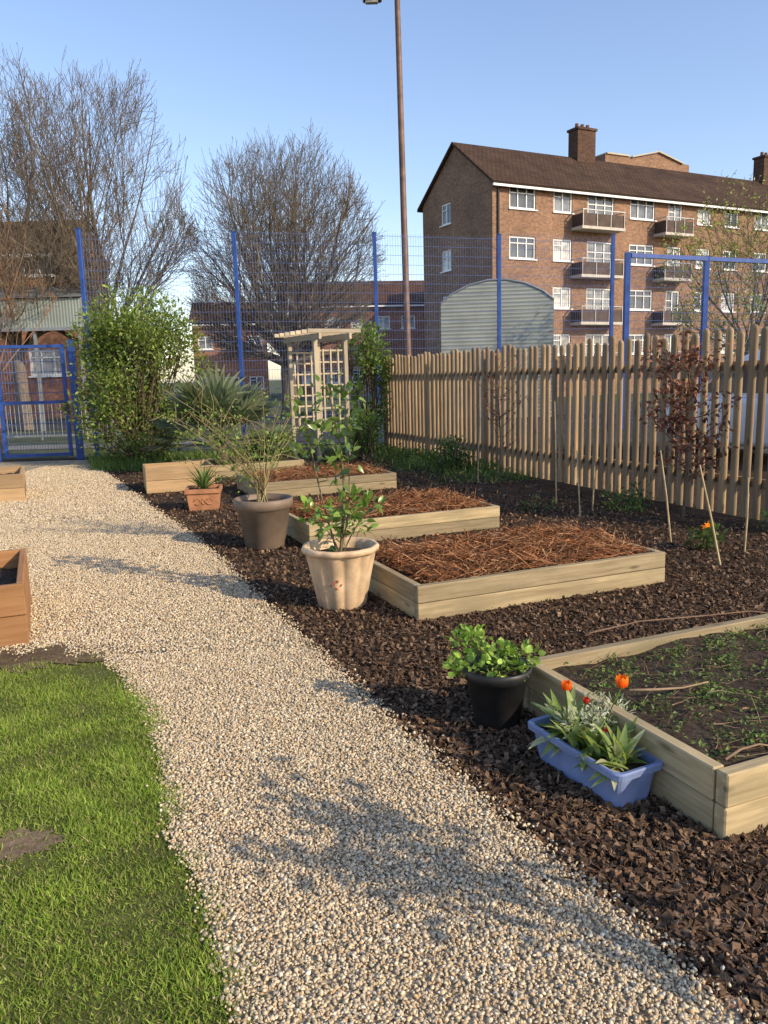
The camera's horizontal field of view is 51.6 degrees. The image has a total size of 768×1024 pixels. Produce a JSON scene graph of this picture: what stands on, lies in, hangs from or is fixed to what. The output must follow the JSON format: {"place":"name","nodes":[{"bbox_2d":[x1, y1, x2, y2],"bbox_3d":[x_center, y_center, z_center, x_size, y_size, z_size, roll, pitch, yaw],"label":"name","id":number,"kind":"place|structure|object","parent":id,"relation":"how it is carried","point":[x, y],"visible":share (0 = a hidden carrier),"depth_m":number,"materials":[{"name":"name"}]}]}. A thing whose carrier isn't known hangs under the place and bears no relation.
{"place":"outdoors","nodes":[
{"label":"outdoors","id":0,"kind":"place"},
{"bbox_2d":[8,441,249,449],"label":"pavement","id":1,"kind":"structure","parent":0,"point":[27,447],"depth_m":19.48,"materials":[{"name":"grey concrete"}]},
{"bbox_2d":[0,642,267,1023],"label":"lawn","id":2,"kind":"structure","parent":0,"point":[91,670],"depth_m":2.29,"materials":[{"name":"green plant"}]},
{"bbox_2d":[0,826,68,862],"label":"bare earth","id":3,"kind":"structure","parent":2,"relation":"on","point":[35,843],"depth_m":2.62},
{"bbox_2d":[0,643,174,672],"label":"bare earth","id":4,"kind":"structure","parent":2,"relation":"on","point":[53,654],"depth_m":4.39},
{"bbox_2d":[5,414,289,430],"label":"road","id":5,"kind":"structure","parent":0,"point":[72,424],"depth_m":29.05,"materials":[{"name":"grey asphalt"}]},
{"bbox_2d":[0,42,112,429],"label":"bare tree","id":6,"kind":"object","parent":5,"relation":"on","point":[29,341],"visible":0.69,"depth_m":25.02,"materials":[{"name":"brown plant"}]},
{"bbox_2d":[0,47,213,424],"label":"bare tree","id":7,"kind":"object","parent":5,"relation":"on","point":[116,197],"visible":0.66,"depth_m":26.50,"materials":[{"name":"brown plant"}]},
{"bbox_2d":[2,380,677,458],"bbox_3d":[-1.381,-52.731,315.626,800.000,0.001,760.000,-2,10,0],"label":"ground","id":8,"kind":"structure","parent":0,"point":[275,392],"depth_m":23.15,"materials":[{"name":"green plant"}]},
{"bbox_2d":[0,186,57,453],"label":"bare tree","id":9,"kind":"object","parent":8,"relation":"on","point":[7,317],"visible":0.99,"depth_m":17.15,"materials":[{"name":"brown plant"}]},
{"bbox_2d":[0,285,102,430],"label":"cycle shelter","id":10,"kind":"object","parent":8,"relation":"on","point":[61,317],"visible":0.45,"depth_m":25.28,"materials":[{"name":"metal"}]},
{"bbox_2d":[0,220,103,419],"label":"brick house","id":11,"kind":"structure","parent":8,"relation":"on","point":[52,337],"depth_m":35.45,"materials":[{"name":"brown brick"}]},
{"bbox_2d":[28,349,68,377],"bbox_3d":[-14.964,-6.618,35.341,1.792,1.213,0.215,-2,10,0],"label":"window","id":12,"kind":"structure","parent":11,"relation":"in","point":[46,353],"depth_m":35.41,"materials":[{"name":"white glass"}]},
{"bbox_2d":[5,401,127,439],"bbox_3d":[-9.370,-2.453,21.503,4.766,1.025,0.060,-2,10,-4],"label":"guard rail","id":13,"kind":"object","parent":8,"relation":"on","point":[41,429],"visible":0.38,"depth_m":21.51,"materials":[{"name":"metal"}]},
{"bbox_2d":[189,302,269,397],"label":"terrace block","id":14,"kind":"structure","parent":8,"relation":"on","point":[252,375],"depth_m":61.33,"materials":[{"name":"red brick"}]},
{"bbox_2d":[198,336,213,350],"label":"window","id":15,"kind":"structure","parent":14,"relation":"in","point":[206,344],"depth_m":60.85,"materials":[{"name":"white paint"}]},
{"bbox_2d":[249,376,264,389],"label":"window","id":16,"kind":"structure","parent":14,"relation":"in","point":[254,379],"depth_m":61.87,"materials":[{"name":"grey glass"}]},
{"bbox_2d":[179,119,389,417],"bbox_3d":[-3.750,-8.917,29.774,7.908,10.684,8.449,-2,10,0],"label":"bare tree","id":17,"kind":"object","parent":8,"relation":"on","point":[279,219],"visible":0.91,"depth_m":28.48,"materials":[{"name":"brown plant"}]},
{"bbox_2d":[75,228,615,456],"bbox_3d":[-0.165,-3.872,17.548,12.147,4.688,0.229,-5,10,-17],"label":"fence","id":18,"kind":"object","parent":8,"relation":"on","point":[374,264],"visible":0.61,"depth_m":17.25,"materials":[{"name":"blue metal"}]},
{"bbox_2d":[294,280,424,395],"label":"terrace block","id":19,"kind":"structure","parent":8,"relation":"on","point":[417,322],"depth_m":65.34,"materials":[{"name":"red brick"}]},
{"bbox_2d":[327,370,340,383],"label":"window","id":20,"kind":"structure","parent":19,"relation":"in","point":[335,380],"depth_m":65.45,"materials":[{"name":"grey glass"}]},
{"bbox_2d":[378,316,389,329],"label":"window","id":21,"kind":"structure","parent":19,"relation":"in","point":[382,320],"depth_m":65.17,"materials":[{"name":"grey glass"}]},
{"bbox_2d":[401,315,415,328],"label":"window","id":22,"kind":"structure","parent":19,"relation":"in","point":[412,318],"depth_m":65.36,"materials":[{"name":"grey glass"}]},
{"bbox_2d":[417,123,767,397],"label":"apartment block","id":23,"kind":"structure","parent":8,"relation":"on","point":[640,203],"depth_m":48.22,"materials":[{"name":"brown brick"}]},
{"bbox_2d":[439,202,451,227],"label":"window","id":24,"kind":"structure","parent":23,"relation":"in","point":[446,208],"depth_m":48.03,"materials":[{"name":"white paint"}]},
{"bbox_2d":[440,249,451,272],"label":"window","id":25,"kind":"structure","parent":23,"relation":"in","point":[445,266],"depth_m":48.58,"materials":[{"name":"white paint"}]},
{"bbox_2d":[508,187,537,210],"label":"window","id":26,"kind":"structure","parent":23,"relation":"in","point":[519,198],"depth_m":44.72,"materials":[{"name":"white paint"}]},
{"bbox_2d":[509,236,537,260],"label":"window","id":27,"kind":"structure","parent":23,"relation":"in","point":[527,244],"depth_m":45.18,"materials":[{"name":"white paint"}]},
{"bbox_2d":[554,334,569,355],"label":"window","id":28,"kind":"structure","parent":23,"relation":"in","point":[559,341],"depth_m":47.41,"materials":[{"name":"white paint"}]},
{"bbox_2d":[552,192,573,214],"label":"window","id":29,"kind":"structure","parent":23,"relation":"in","point":[562,201],"depth_m":46.04,"materials":[{"name":"white paint"}]},
{"bbox_2d":[552,239,573,262],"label":"window","id":30,"kind":"structure","parent":23,"relation":"in","point":[562,255],"depth_m":46.47,"materials":[{"name":"white paint"}]},
{"bbox_2d":[553,287,572,309],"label":"window","id":31,"kind":"structure","parent":23,"relation":"in","point":[556,290],"depth_m":46.94,"materials":[{"name":"white paint"}]},
{"bbox_2d":[585,334,608,355],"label":"window","id":32,"kind":"structure","parent":23,"relation":"in","point":[604,337],"depth_m":48.64,"materials":[{"name":"white paint"}]},
{"bbox_2d":[586,288,609,309],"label":"window","id":33,"kind":"structure","parent":23,"relation":"in","point":[595,299],"depth_m":48.23,"materials":[{"name":"white paint"}]},
{"bbox_2d":[587,241,610,262],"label":"window","id":34,"kind":"structure","parent":23,"relation":"in","point":[598,246],"depth_m":47.75,"materials":[{"name":"white paint"}]},
{"bbox_2d":[588,195,613,214],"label":"window","id":35,"kind":"structure","parent":23,"relation":"in","point":[594,202],"depth_m":47.34,"materials":[{"name":"white paint"}]},
{"bbox_2d":[629,334,651,354],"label":"window","id":36,"kind":"structure","parent":23,"relation":"in","point":[634,337],"depth_m":50.10,"materials":[{"name":"white paint"}]},
{"bbox_2d":[629,244,654,266],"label":"window","id":37,"kind":"structure","parent":23,"relation":"in","point":[633,248],"depth_m":49.31,"materials":[{"name":"white paint"}]},
{"bbox_2d":[630,290,653,310],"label":"window","id":38,"kind":"structure","parent":23,"relation":"in","point":[634,300],"depth_m":49.78,"materials":[{"name":"white paint"}]},
{"bbox_2d":[629,200,656,221],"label":"window","id":39,"kind":"structure","parent":23,"relation":"in","point":[640,210],"depth_m":48.84,"materials":[{"name":"white paint"}]},
{"bbox_2d":[665,291,678,322],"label":"window","id":40,"kind":"structure","parent":23,"relation":"in","point":[675,294],"depth_m":51.01,"materials":[{"name":"white paint"}]},
{"bbox_2d":[667,247,679,265],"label":"window","id":41,"kind":"structure","parent":23,"relation":"in","point":[669,250],"depth_m":50.51,"materials":[{"name":"white paint"}]},
{"bbox_2d":[668,203,681,220],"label":"window","id":42,"kind":"structure","parent":23,"relation":"in","point":[675,210],"depth_m":50.11,"materials":[{"name":"white paint"}]},
{"bbox_2d":[696,206,711,226],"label":"window","id":43,"kind":"structure","parent":23,"relation":"in","point":[700,209],"depth_m":51.23,"materials":[{"name":"white paint"}]},
{"bbox_2d":[721,293,734,312],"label":"window","id":44,"kind":"structure","parent":23,"relation":"in","point":[722,298],"depth_m":53.32,"materials":[{"name":"white paint"}]},
{"bbox_2d":[725,209,739,228],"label":"window","id":45,"kind":"structure","parent":23,"relation":"in","point":[728,210],"depth_m":52.44,"materials":[{"name":"grey glass"}]},
{"bbox_2d":[754,212,767,231],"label":"window","id":46,"kind":"structure","parent":23,"relation":"in","point":[762,215],"depth_m":53.78,"materials":[{"name":"white paint"}]},
{"bbox_2d":[0,459,767,1023],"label":"path","id":47,"kind":"structure","parent":0,"point":[28,465],"depth_m":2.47,"materials":[{"name":"beige gravel"}]},
{"bbox_2d":[0,466,26,501],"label":"wooden planter","id":48,"kind":"object","parent":47,"relation":"on","point":[13,484],"visible":0.96,"depth_m":10.26,"materials":[{"name":"wood"}]},
{"bbox_2d":[0,548,30,646],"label":"wooden planter","id":49,"kind":"object","parent":47,"relation":"on","point":[15,604],"visible":0.99,"depth_m":4.59,"materials":[{"name":"wood"}]},
{"bbox_2d":[0,0,767,382],"label":"sky","id":50,"kind":"structure","parent":0,"point":[686,81],"materials":[{"name":"blue"}]},
{"bbox_2d":[3,442,767,1023],"bbox_3d":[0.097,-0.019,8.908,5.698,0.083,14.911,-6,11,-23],"label":"bark mulch","id":51,"kind":"object","parent":0,"point":[708,918],"visible":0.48,"depth_m":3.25,"materials":[{"name":"brown wood"}]},
{"bbox_2d":[0,340,84,461],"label":"blue gate","id":52,"kind":"structure","parent":51,"relation":"on","point":[72,377],"depth_m":15.59,"materials":[{"name":"metal"}]},
{"bbox_2d":[50,282,219,464],"bbox_3d":[-4.434,-2.485,14.482,2.820,3.384,2.348,-2,10,0],"label":"leafy shrub","id":53,"kind":"object","parent":51,"relation":"on","point":[117,381],"visible":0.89,"depth_m":14.20,"materials":[{"name":"green plant"}]},
{"bbox_2d":[142,460,214,493],"bbox_3d":[-2.905,-0.504,11.216,0.923,0.337,0.752,-5,10,-19],"label":"wooden planter","id":54,"kind":"object","parent":51,"relation":"on","point":[165,477],"visible":0.83,"depth_m":10.86,"materials":[{"name":"wood"}]},
{"bbox_2d":[85,446,285,471],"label":"long grass","id":55,"kind":"structure","parent":51,"relation":"on","point":[104,464],"depth_m":14.20,"materials":[{"name":"green plant"}]},
{"bbox_2d":[184,484,222,510],"bbox_3d":[-2.127,-0.169,9.403,0.410,0.255,0.410,-3,10,-8],"label":"plant pot","id":56,"kind":"object","parent":51,"relation":"on","point":[198,499],"visible":0.99,"depth_m":9.23,"materials":[{"name":"ceramic"}]},
{"bbox_2d":[184,463,224,488],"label":"potted plant","id":57,"kind":"object","parent":56,"relation":"on","point":[204,479],"visible":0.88,"depth_m":9.33,"materials":[{"name":"green plant"}]},
{"bbox_2d":[138,363,302,463],"bbox_3d":[-2.615,-1.561,13.002,2.369,1.802,2.517,8,13,42],"label":"fan palm","id":58,"kind":"object","parent":51,"relation":"on","point":[223,393],"visible":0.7,"depth_m":12.58,"materials":[{"name":"green plant"}]},
{"bbox_2d":[172,454,303,477],"bbox_3d":[-2.393,-0.748,12.960,1.903,0.199,1.203,-6,11,-23],"label":"raised bed","id":59,"kind":"object","parent":51,"relation":"on","point":[292,461],"visible":0.34,"depth_m":12.66,"materials":[{"name":"wood"}]},
{"bbox_2d":[233,493,292,549],"bbox_3d":[-1.080,0.089,7.172,0.536,0.448,0.536,-2,10,0],"label":"plant pot","id":60,"kind":"object","parent":51,"relation":"on","point":[264,525],"visible":0.96,"depth_m":7.01,"materials":[{"name":"grey plastic"}]},
{"bbox_2d":[149,378,302,501],"bbox_3d":[-1.335,-0.632,7.062,1.270,1.126,1.196,-2,10,-6],"label":"potted twiggy shrub","id":61,"kind":"object","parent":60,"relation":"in","point":[261,490],"visible":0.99,"depth_m":7.07,"materials":[{"name":"green plant"}]},
{"bbox_2d":[232,423,314,455],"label":"leafy shrub","id":62,"kind":"object","parent":51,"relation":"on","point":[292,452],"visible":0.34,"depth_m":13.95,"materials":[{"name":"green plant"}]},
{"bbox_2d":[236,467,396,496],"bbox_3d":[-0.940,-0.428,10.850,1.902,0.209,1.200,-6,11,-23],"label":"raised bed","id":63,"kind":"object","parent":51,"relation":"on","point":[306,487],"visible":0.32,"depth_m":10.34,"materials":[{"name":"wood"}]},
{"bbox_2d":[248,458,388,481],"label":"dead fronds","id":64,"kind":"object","parent":63,"relation":"on","point":[304,473],"visible":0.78,"depth_m":10.66,"materials":[{"name":"brown plant"}]},
{"bbox_2d":[274,329,360,458],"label":"garden arch","id":65,"kind":"structure","parent":51,"relation":"on","point":[316,337],"depth_m":14.73,"materials":[{"name":"beige wood"}]},
{"bbox_2d":[301,537,378,610],"bbox_3d":[-0.280,0.415,5.257,0.510,0.414,0.512,-2,10,0],"label":"plant pot","id":66,"kind":"object","parent":51,"relation":"on","point":[341,580],"visible":0.98,"depth_m":5.11,"materials":[{"name":"beige ceramic"}]},
{"bbox_2d":[285,367,387,551],"bbox_3d":[-0.295,-0.304,5.117,0.634,1.245,0.406,-2,10,0],"label":"potted shrub","id":67,"kind":"object","parent":66,"relation":"on","point":[341,533],"visible":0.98,"depth_m":5.13,"materials":[{"name":"green plant"}]},
{"bbox_2d":[342,409,382,460],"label":"leafy shrub","id":68,"kind":"object","parent":51,"relation":"on","point":[367,445],"visible":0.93,"depth_m":14.06,"materials":[{"name":"green plant"}]},
{"bbox_2d":[336,319,393,450],"bbox_3d":[-0.319,-2.561,16.028,1.416,2.666,1.350,-2,10,0],"label":"leafy shrub","id":69,"kind":"object","parent":51,"relation":"on","point":[370,361],"visible":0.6,"depth_m":15.80,"materials":[{"name":"green plant"}]},
{"bbox_2d":[287,491,499,543],"bbox_3d":[0.000,0.048,7.919,1.956,0.217,1.206,-6,11,-23],"label":"raised bed","id":70,"kind":"object","parent":51,"relation":"on","point":[428,523],"visible":0.38,"depth_m":7.43,"materials":[{"name":"beige wood"}]},
{"bbox_2d":[289,479,490,522],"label":"dead fronds","id":71,"kind":"object","parent":70,"relation":"in","point":[428,500],"visible":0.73,"depth_m":7.77,"materials":[{"name":"brown plant"}]},
{"bbox_2d":[430,434,477,472],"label":"leafy shrub","id":72,"kind":"object","parent":51,"relation":"on","point":[454,455],"visible":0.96,"depth_m":12.21,"materials":[{"name":"green plant"}]},
{"bbox_2d":[463,348,527,482],"bbox_3d":[1.568,-1.292,10.757,0.954,1.818,0.783,-2,10,0],"label":"sapling","id":73,"kind":"object","parent":51,"relation":"on","point":[498,413],"visible":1,"depth_m":10.75,"materials":[{"name":"brown plant"}]},
{"bbox_2d":[462,653,531,731],"bbox_3d":[0.487,0.785,3.425,0.300,0.266,0.300,-2,10,0],"label":"plant pot","id":74,"kind":"object","parent":51,"relation":"on","point":[496,702],"visible":0.73,"depth_m":3.33,"materials":[{"name":"black plastic"}]},
{"bbox_2d":[442,622,545,681],"bbox_3d":[0.471,0.593,3.381,0.456,0.253,0.272,-2,10,0],"label":"potted plant","id":75,"kind":"object","parent":74,"relation":"in","point":[486,653],"visible":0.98,"depth_m":3.38,"materials":[{"name":"green plant"}]},
{"bbox_2d":[368,526,664,621],"bbox_3d":[0.869,0.394,5.760,1.942,0.222,1.162,-6,11,-23],"label":"raised bed","id":76,"kind":"object","parent":51,"relation":"on","point":[416,598],"visible":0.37,"depth_m":5.21,"materials":[{"name":"beige wood"}]},
{"bbox_2d":[374,516,654,583],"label":"dead fronds","id":77,"kind":"object","parent":76,"relation":"on","point":[447,549],"visible":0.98,"depth_m":5.59,"materials":[{"name":"brown plant"}]},
{"bbox_2d":[308,439,767,529],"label":"undergrowth","id":78,"kind":"object","parent":51,"relation":"on","point":[416,456],"visible":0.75,"depth_m":12.08,"materials":[{"name":"green plant"}]},
{"bbox_2d":[554,401,556,502],"bbox_3d":[1.951,-0.648,9.022,0.045,1.217,0.020,-2,10,0],"label":"garden cane","id":79,"kind":"object","parent":51,"relation":"on","point":[555,458],"visible":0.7,"depth_m":9.04,"materials":[{"name":"brown wood"}]},
{"bbox_2d":[382,324,767,521],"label":"wooden fence","id":80,"kind":"object","parent":51,"relation":"on","point":[413,417],"visible":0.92,"depth_m":10.24,"materials":[{"name":"brown wood"}]},
{"bbox_2d":[576,451,580,514],"bbox_3d":[2.039,-0.279,8.320,0.017,0.725,0.117,-4,10,-13],"label":"garden cane","id":81,"kind":"object","parent":51,"relation":"on","point":[578,484],"visible":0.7,"depth_m":8.31,"materials":[{"name":"brown wood"}]},
{"bbox_2d":[528,714,662,807],"bbox_3d":[0.769,0.917,2.946,0.224,0.155,0.516,-6,11,-27],"label":"planter trough","id":82,"kind":"object","parent":51,"relation":"on","point":[634,782],"visible":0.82,"depth_m":2.80,"materials":[{"name":"blue plastic"}]},
{"bbox_2d":[533,679,590,756],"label":"tulip","id":83,"kind":"object","parent":82,"relation":"in","point":[566,685],"visible":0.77,"depth_m":3.06,"materials":[{"name":"green plant"}]},
{"bbox_2d":[529,689,611,757],"bbox_3d":[0.722,0.807,3.048,0.329,0.174,0.327,1,10,12],"label":"trough plant","id":84,"kind":"object","parent":82,"relation":"in","point":[553,705],"visible":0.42,"depth_m":3.07,"materials":[{"name":"green plant"}]},
{"bbox_2d":[564,690,616,735],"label":"tulip","id":85,"kind":"object","parent":82,"relation":"in","point":[570,700],"visible":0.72,"depth_m":3.01,"materials":[{"name":"green plant"}]},
{"bbox_2d":[551,714,632,771],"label":"trough plant","id":86,"kind":"object","parent":82,"relation":"in","point":[574,738],"visible":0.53,"depth_m":2.89,"materials":[{"name":"green plant"}]},
{"bbox_2d":[554,689,636,746],"bbox_3d":[0.797,0.779,2.997,0.317,0.188,0.228,-9,12,-38],"label":"silver plant","id":87,"kind":"object","parent":82,"relation":"in","point":[595,714],"visible":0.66,"depth_m":2.99,"materials":[{"name":"green plant"}]},
{"bbox_2d":[584,674,628,761],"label":"tulip","id":88,"kind":"object","parent":82,"relation":"in","point":[622,681],"visible":0.91,"depth_m":2.85,"materials":[{"name":"green plant"}]},
{"bbox_2d":[574,716,655,790],"bbox_3d":[0.811,0.837,2.797,0.293,0.172,0.332,-2,10,0],"label":"trough plant","id":89,"kind":"object","parent":82,"relation":"in","point":[621,747],"visible":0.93,"depth_m":2.80,"materials":[{"name":"green plant"}]},
{"bbox_2d":[524,614,767,839],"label":"raised bed","id":90,"kind":"object","parent":51,"relation":"on","point":[709,792],"visible":0.81,"depth_m":3.06,"materials":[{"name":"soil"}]},
{"bbox_2d":[565,621,767,764],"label":"weeds","id":91,"kind":"object","parent":90,"relation":"on","point":[757,734],"visible":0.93,"depth_m":3.31,"materials":[{"name":"green plant"}]},
{"bbox_2d":[629,681,708,691],"bbox_3d":[1.160,0.713,3.203,0.330,0.030,0.061,-2,10,-3],"label":"fallen stick","id":92,"kind":"object","parent":90,"relation":"on","point":[655,689],"visible":1,"depth_m":3.20,"materials":[{"name":"brown wood"}]},
{"bbox_2d":[724,743,767,760],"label":"fallen stick","id":93,"kind":"object","parent":90,"relation":"on","point":[737,751],"visible":1,"depth_m":2.65,"materials":[{"name":"brown wood"}]},
{"bbox_2d":[660,451,671,542],"bbox_3d":[2.454,-0.108,6.898,0.021,0.849,0.147,-10,13,-40],"label":"garden cane","id":94,"kind":"object","parent":51,"relation":"on","point":[669,528],"visible":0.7,"depth_m":6.89,"materials":[{"name":"brown wood"}]},
{"bbox_2d":[588,610,767,633],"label":"fallen stick","id":95,"kind":"object","parent":51,"relation":"on","point":[670,618],"visible":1,"depth_m":3.92,"materials":[{"name":"brown wood"}]},
{"bbox_2d":[638,324,741,520],"bbox_3d":[2.976,-0.867,7.745,0.977,1.929,0.818,6,12,36],"label":"sapling","id":96,"kind":"object","parent":51,"relation":"on","point":[679,419],"visible":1,"depth_m":7.68,"materials":[{"name":"brown plant"}]},
{"bbox_2d":[684,521,728,550],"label":"wallflower","id":97,"kind":"object","parent":51,"relation":"on","point":[709,541],"visible":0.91,"depth_m":6.55,"materials":[{"name":"green plant"}]},
{"bbox_2d":[699,465,721,566],"bbox_3d":[2.495,0.053,6.055,0.020,0.817,0.220,-10,13,-42],"label":"garden cane","id":98,"kind":"object","parent":51,"relation":"on","point":[714,536],"visible":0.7,"depth_m":6.05,"materials":[{"name":"brown wood"}]},
{"bbox_2d":[743,478,748,552],"bbox_3d":[2.930,0.055,6.415,0.025,0.666,0.018,-2,10,0],"label":"garden cane","id":99,"kind":"object","parent":51,"relation":"on","point":[745,536],"visible":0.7,"depth_m":6.41,"materials":[{"name":"brown wood"}]},
{"bbox_2d":[441,278,553,417],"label":"metal shed","id":100,"kind":"structure","parent":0,"point":[527,332],"depth_m":26.02,"materials":[{"name":"grey metal"}]},
{"bbox_2d":[467,356,527,417],"bbox_3d":[3.753,-4.133,26.392,2.200,2.000,0.050,0,10,9],"label":"door","id":101,"kind":"structure","parent":100,"relation":"in","point":[521,356],"depth_m":26.29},
{"bbox_2d":[295,400,767,455],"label":"car park","id":102,"kind":"structure","parent":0,"point":[328,415],"depth_m":21.06,"materials":[{"name":"grey asphalt"}]},
{"bbox_2d":[363,0,410,392],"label":"lamp post","id":103,"kind":"object","parent":102,"relation":"on","point":[405,278],"visible":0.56,"depth_m":25.45,"materials":[{"name":"metal"}]},
{"bbox_2d":[622,252,767,429],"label":"court gate frame","id":104,"kind":"object","parent":102,"relation":"on","point":[628,256],"visible":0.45,"depth_m":20.14,"materials":[{"name":"blue paint"}]},
{"bbox_2d":[650,168,767,360],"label":"leafing tree","id":105,"kind":"object","parent":102,"relation":"on","point":[752,293],"visible":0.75,"depth_m":23.08,"materials":[{"name":"green plant"}]},
{"bbox_2d":[666,351,767,452],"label":"parked car","id":106,"kind":"object","parent":102,"relation":"on","point":[744,398],"visible":0.2,"depth_m":12.62,"materials":[{"name":"white paint"}]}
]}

